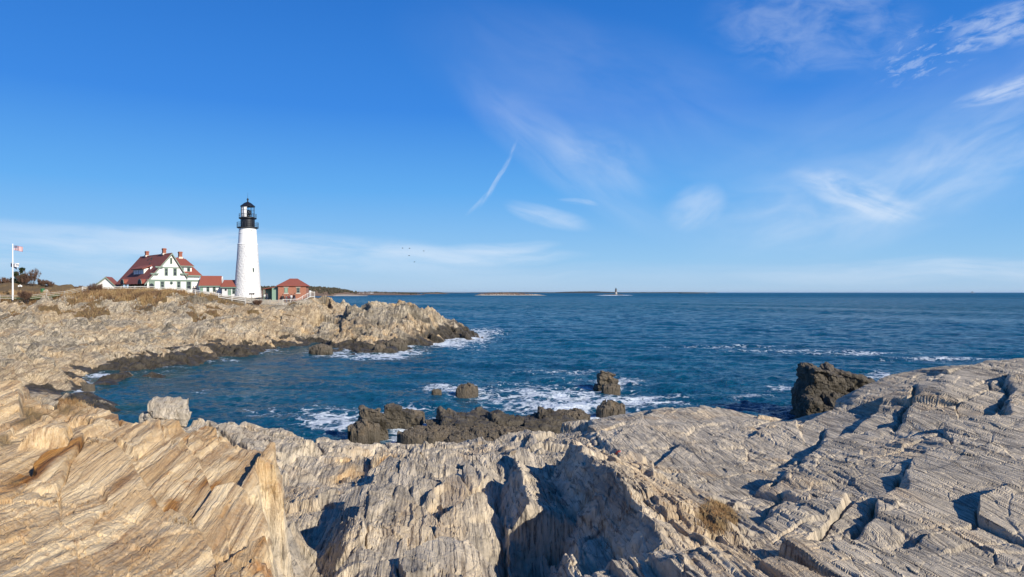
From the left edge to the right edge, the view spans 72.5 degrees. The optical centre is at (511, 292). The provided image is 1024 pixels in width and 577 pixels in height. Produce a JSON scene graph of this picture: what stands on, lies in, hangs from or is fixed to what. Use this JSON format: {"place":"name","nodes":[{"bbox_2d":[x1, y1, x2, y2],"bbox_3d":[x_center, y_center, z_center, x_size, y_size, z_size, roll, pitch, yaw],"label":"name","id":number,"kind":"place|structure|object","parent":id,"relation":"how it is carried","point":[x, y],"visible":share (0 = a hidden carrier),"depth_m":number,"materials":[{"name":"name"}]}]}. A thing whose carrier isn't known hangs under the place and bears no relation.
{"place":"outdoors","nodes":[
{"label":"outdoors","id":0,"kind":"place"},
{"bbox_2d":[0,281,482,411],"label":"headland","id":1,"kind":"structure","parent":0,"point":[49,362],"depth_m":124.59,"materials":[{"name":"beige stone"}]},
{"bbox_2d":[1,277,14,282],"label":"bare shrub","id":2,"kind":"object","parent":1,"relation":"on","point":[6,280],"visible":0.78,"depth_m":186.37,"materials":[{"name":"brown plant"}]},
{"bbox_2d":[9,267,26,284],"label":"evergreen tree","id":3,"kind":"object","parent":1,"relation":"on","point":[21,269],"visible":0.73,"depth_m":183.63,"materials":[{"name":"green plant"}]},
{"bbox_2d":[14,273,33,284],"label":"bare shrub","id":4,"kind":"object","parent":1,"relation":"on","point":[25,280],"visible":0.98,"depth_m":181.50,"materials":[{"name":"brown plant"}]},
{"bbox_2d":[16,290,32,300],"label":"bare shrub","id":5,"kind":"object","parent":1,"relation":"on","point":[26,296],"visible":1,"depth_m":146.81,"materials":[{"name":"brown plant"}]},
{"bbox_2d":[16,268,40,284],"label":"bare shrub","id":6,"kind":"object","parent":1,"relation":"on","point":[34,278],"visible":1,"depth_m":182.44,"materials":[{"name":"brown plant"}]},
{"bbox_2d":[0,294,59,299],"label":"lawn","id":7,"kind":"structure","parent":1,"relation":"on","point":[52,296],"depth_m":151.27,"materials":[{"name":"plant"}]},
{"bbox_2d":[11,244,13,299],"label":"flagpole","id":8,"kind":"object","parent":7,"relation":"on","point":[12,274],"visible":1,"depth_m":149.90,"materials":[{"name":"metal"}]},
{"bbox_2d":[14,245,22,251],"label":"flag","id":9,"kind":"object","parent":8,"relation":"attached to","point":[18,248],"visible":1,"depth_m":149.84,"materials":[{"name":"white fabric"}]},
{"bbox_2d":[0,287,81,301],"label":"rail fence","id":10,"kind":"object","parent":1,"relation":"on","point":[40,295],"visible":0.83,"depth_m":149.76,"materials":[{"name":"grey wood"}]},
{"bbox_2d":[36,278,48,285],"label":"bare shrub","id":11,"kind":"object","parent":1,"relation":"on","point":[41,282],"visible":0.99,"depth_m":183.59,"materials":[{"name":"brown plant"}]},
{"bbox_2d":[46,281,54,285],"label":"bare shrub","id":12,"kind":"object","parent":1,"relation":"on","point":[49,283],"visible":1,"depth_m":183.51,"materials":[{"name":"brown plant"}]},
{"bbox_2d":[87,283,102,290],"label":"bare shrub","id":13,"kind":"object","parent":1,"relation":"on","point":[95,287],"visible":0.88,"depth_m":154.37,"materials":[{"name":"brown plant"}]},
{"bbox_2d":[96,277,118,287],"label":"garage","id":14,"kind":"structure","parent":1,"relation":"on","point":[110,282],"depth_m":181.01,"materials":[{"name":"white"}]},
{"bbox_2d":[0,286,220,306],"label":"dry grass","id":15,"kind":"structure","parent":1,"relation":"on","point":[124,296],"depth_m":151.57,"materials":[{"name":"brown plant"}]},
{"bbox_2d":[0,292,239,326],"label":"rock grass","id":16,"kind":"object","parent":1,"relation":"on","point":[107,309],"visible":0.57,"depth_m":141.57,"materials":[{"name":"brown plant"}]},
{"bbox_2d":[82,286,181,290],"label":"rail fence","id":17,"kind":"object","parent":1,"relation":"on","point":[140,286],"visible":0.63,"depth_m":157.76,"materials":[{"name":"white wood"}]},
{"bbox_2d":[115,248,201,292],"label":"keepers house","id":18,"kind":"structure","parent":1,"relation":"on","point":[163,269],"depth_m":171.00,"materials":[{"name":"white wood siding"},{"name":"red shingle"},{"name":"glass"}]},
{"bbox_2d":[133,269,143,274],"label":"dormer window","id":19,"kind":"structure","parent":18,"relation":"in","point":[138,271],"depth_m":173.89,"materials":[{"name":"white glass"}]},
{"bbox_2d":[160,281,164,288],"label":"window","id":20,"kind":"structure","parent":18,"relation":"in","point":[162,283],"depth_m":167.35,"materials":[{"name":"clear glass"}]},
{"bbox_2d":[164,268,167,275],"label":"window","id":21,"kind":"structure","parent":18,"relation":"in","point":[165,269],"depth_m":167.88,"materials":[{"name":"green glass"}]},
{"bbox_2d":[173,268,176,275],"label":"window","id":22,"kind":"structure","parent":18,"relation":"in","point":[174,269],"depth_m":169.28,"materials":[{"name":"green glass"}]},
{"bbox_2d":[186,281,190,289],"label":"window","id":23,"kind":"structure","parent":18,"relation":"in","point":[188,284],"depth_m":171.53,"materials":[{"name":"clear glass"}]},
{"bbox_2d":[198,276,223,294],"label":"passage house","id":24,"kind":"structure","parent":1,"relation":"on","point":[211,284],"depth_m":171.49,"materials":[{"name":"red"}]},
{"bbox_2d":[182,287,245,303],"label":"rail fence","id":25,"kind":"object","parent":1,"relation":"on","point":[188,290],"visible":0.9,"depth_m":157.54,"materials":[{"name":"white wood"}]},
{"bbox_2d":[220,280,236,296],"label":"passage house","id":26,"kind":"structure","parent":1,"relation":"on","point":[228,287],"depth_m":170.26,"materials":[{"name":"white"}]},
{"bbox_2d":[234,198,261,297],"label":"lighthouse","id":27,"kind":"object","parent":1,"relation":"on","point":[247,277],"visible":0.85,"depth_m":170.52,"materials":[{"name":"white paint"}]},
{"bbox_2d":[252,299,262,304],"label":"bare shrub","id":28,"kind":"object","parent":1,"relation":"on","point":[257,302],"visible":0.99,"depth_m":156.26,"materials":[{"name":"brown plant"}]},
{"bbox_2d":[246,298,282,304],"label":"rail fence","id":29,"kind":"object","parent":1,"relation":"on","point":[280,301],"visible":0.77,"depth_m":159.45,"materials":[{"name":"grey wood"}]},
{"bbox_2d":[264,279,309,300],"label":"brick house","id":30,"kind":"structure","parent":1,"relation":"on","point":[298,288],"depth_m":163.83,"materials":[{"name":"red brick"}]},
{"bbox_2d":[283,292,314,304],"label":"picket fence","id":31,"kind":"object","parent":1,"relation":"on","point":[300,297],"visible":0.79,"depth_m":161.61,"materials":[{"name":"white wood"}]},
{"bbox_2d":[261,289,357,295],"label":"island","id":32,"kind":"structure","parent":0,"point":[316,293],"depth_m":1837.85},
{"bbox_2d":[261,286,356,294],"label":"woods","id":33,"kind":"object","parent":32,"relation":"on","point":[330,290],"visible":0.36,"depth_m":1930.72,"materials":[{"name":"green plant"}]},
{"bbox_2d":[334,294,365,295],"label":"shore","id":34,"kind":"structure","parent":0,"point":[349,295],"depth_m":1857.98,"materials":[{"name":"grey sand"}]},
{"bbox_2d":[357,292,421,294],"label":"island","id":35,"kind":"structure","parent":0,"point":[365,293],"depth_m":2519.04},
{"bbox_2d":[357,291,422,294],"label":"woods","id":36,"kind":"object","parent":35,"relation":"on","point":[393,292],"visible":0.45,"depth_m":2699.20,"materials":[{"name":"green plant"}]},
{"bbox_2d":[390,292,452,292],"bbox_3d":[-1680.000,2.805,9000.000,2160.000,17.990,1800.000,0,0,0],"label":"hills","id":37,"kind":"structure","parent":0,"point":[424,292],"depth_m":8521.61,"materials":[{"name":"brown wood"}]},
{"bbox_2d":[477,292,539,294],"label":"island","id":38,"kind":"structure","parent":0,"point":[506,293],"depth_m":2210.38,"materials":[{"name":"grey stone"}]},
{"bbox_2d":[477,294,544,295],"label":"shore","id":39,"kind":"structure","parent":0,"point":[509,295],"depth_m":2162.95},
{"bbox_2d":[0,358,1023,576],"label":"rock ledge","id":40,"kind":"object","parent":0,"point":[917,473],"visible":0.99,"depth_m":9.41,"materials":[{"name":"grey stone"}]},
{"bbox_2d":[138,396,191,430],"bbox_3d":[-10.135,4.081,20.488,1.505,2.000,1.252,0,0,0],"label":"boulder","id":41,"kind":"object","parent":40,"relation":"on","point":[162,409],"visible":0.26,"depth_m":20.30,"materials":[{"name":"grey stone"}]},
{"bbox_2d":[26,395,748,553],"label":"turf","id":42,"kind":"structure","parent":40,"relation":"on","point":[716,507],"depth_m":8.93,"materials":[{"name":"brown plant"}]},
{"bbox_2d":[0,0,1023,292],"label":"sky","id":43,"kind":"structure","parent":0,"point":[718,146],"materials":[{"name":"blue"}]},
{"bbox_2d":[61,293,1023,443],"bbox_3d":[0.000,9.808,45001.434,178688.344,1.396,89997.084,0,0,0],"label":"sea","id":44,"kind":"structure","parent":0,"point":[746,353],"depth_m":103.78,"materials":[{"name":"liquid"}]},
{"bbox_2d":[81,384,94,391],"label":"beach stone","id":45,"kind":"object","parent":44,"relation":"in","point":[87,387],"visible":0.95,"depth_m":69.52,"materials":[{"name":"grey stone"}]},
{"bbox_2d":[309,343,332,354],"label":"sea rock","id":46,"kind":"object","parent":44,"relation":"in","point":[320,349],"visible":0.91,"depth_m":109.48,"materials":[{"name":"grey stone"}]},
{"bbox_2d":[347,419,379,443],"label":"sea rock","id":47,"kind":"object","parent":44,"relation":"in","point":[364,431],"visible":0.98,"depth_m":43.44,"materials":[{"name":"brown stone"}]},
{"bbox_2d":[357,405,388,440],"bbox_3d":[-9.238,9.041,46.063,2.323,3.203,1.856,0,0,0],"label":"sea rock","id":48,"kind":"object","parent":44,"relation":"in","point":[373,415],"visible":0.45,"depth_m":45.68,"materials":[{"name":"stone"}]},
{"bbox_2d":[372,343,385,352],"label":"sea rock","id":49,"kind":"object","parent":44,"relation":"in","point":[379,347],"visible":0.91,"depth_m":111.59,"materials":[{"name":"grey stone"}]},
{"bbox_2d":[385,337,407,350],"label":"sea rock","id":50,"kind":"object","parent":44,"relation":"in","point":[400,344],"visible":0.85,"depth_m":117.79,"materials":[{"name":"grey stone"}]},
{"bbox_2d":[384,402,423,428],"bbox_3d":[-8.012,9.214,51.009,3.066,2.230,1.550,0,0,0],"label":"sea rock","id":51,"kind":"object","parent":44,"relation":"in","point":[398,416],"visible":0.77,"depth_m":50.58,"materials":[{"name":"grey stone"}]},
{"bbox_2d":[410,409,424,422],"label":"sea rock","id":52,"kind":"object","parent":44,"relation":"in","point":[420,413],"visible":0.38,"depth_m":51.79,"materials":[{"name":"grey stone"}]},
{"bbox_2d":[397,424,461,444],"bbox_3d":[-4.817,8.764,42.498,4.400,1.336,3.004,0,0,0],"label":"sea rock","id":53,"kind":"object","parent":44,"relation":"in","point":[421,434],"visible":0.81,"depth_m":41.50,"materials":[{"name":"stone"}]},
{"bbox_2d":[431,389,441,394],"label":"sea rock","id":54,"kind":"object","parent":44,"relation":"in","point":[436,391],"visible":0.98,"depth_m":66.65,"materials":[{"name":"grey stone"}]},
{"bbox_2d":[456,383,477,397],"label":"sea rock","id":55,"kind":"object","parent":44,"relation":"in","point":[468,390],"visible":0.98,"depth_m":66.04,"materials":[{"name":"grey stone"}]},
{"bbox_2d":[425,406,523,427],"bbox_3d":[-2.310,9.442,48.451,6.920,2.716,5.300,0,0,-22],"label":"sea rock","id":56,"kind":"object","parent":44,"relation":"in","point":[479,416],"visible":0.32,"depth_m":48.18,"materials":[{"name":"grey stone"}]},
{"bbox_2d":[444,424,533,442],"bbox_3d":[-1.120,8.836,42.004,6.400,1.623,4.007,0,0,0],"label":"sea rock","id":57,"kind":"object","parent":44,"relation":"in","point":[492,433],"visible":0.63,"depth_m":41.13,"materials":[{"name":"stone"}]},
{"bbox_2d":[522,406,579,433],"bbox_3d":[2.527,9.406,48.849,4.839,2.505,4.138,0,0,0],"label":"sea rock","id":58,"kind":"object","parent":44,"relation":"in","point":[547,419],"visible":0.48,"depth_m":48.46,"materials":[{"name":"grey stone"}]},
{"bbox_2d":[556,408,589,420],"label":"sea rock","id":59,"kind":"object","parent":44,"relation":"in","point":[577,413],"visible":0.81,"depth_m":51.44,"materials":[{"name":"grey stone"}]},
{"bbox_2d":[593,370,618,390],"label":"sea rock","id":60,"kind":"object","parent":44,"relation":"in","point":[603,377],"visible":0.66,"depth_m":71.07,"materials":[{"name":"grey stone"}]},
{"bbox_2d":[601,383,619,395],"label":"sea rock","id":61,"kind":"object","parent":44,"relation":"in","point":[611,389],"visible":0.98,"depth_m":67.73,"materials":[{"name":"grey stone"}]},
{"bbox_2d":[596,399,625,417],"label":"sea rock","id":62,"kind":"object","parent":44,"relation":"in","point":[608,408],"visible":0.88,"depth_m":54.02,"materials":[{"name":"grey stone"}]},
{"bbox_2d":[789,362,875,418],"bbox_3d":[26.449,8.569,55.531,8.698,5.960,6.632,0,0,0],"label":"sea rock","id":63,"kind":"object","parent":44,"relation":"in","point":[822,389],"visible":0.44,"depth_m":54.79,"materials":[{"name":"grey stone"}]},
{"bbox_2d":[469,291,715,292],"bbox_3d":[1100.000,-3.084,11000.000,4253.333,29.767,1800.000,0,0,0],"label":"hills","id":64,"kind":"structure","parent":0,"point":[589,292],"depth_m":10383.46,"materials":[{"name":"brown soil"}]}
]}

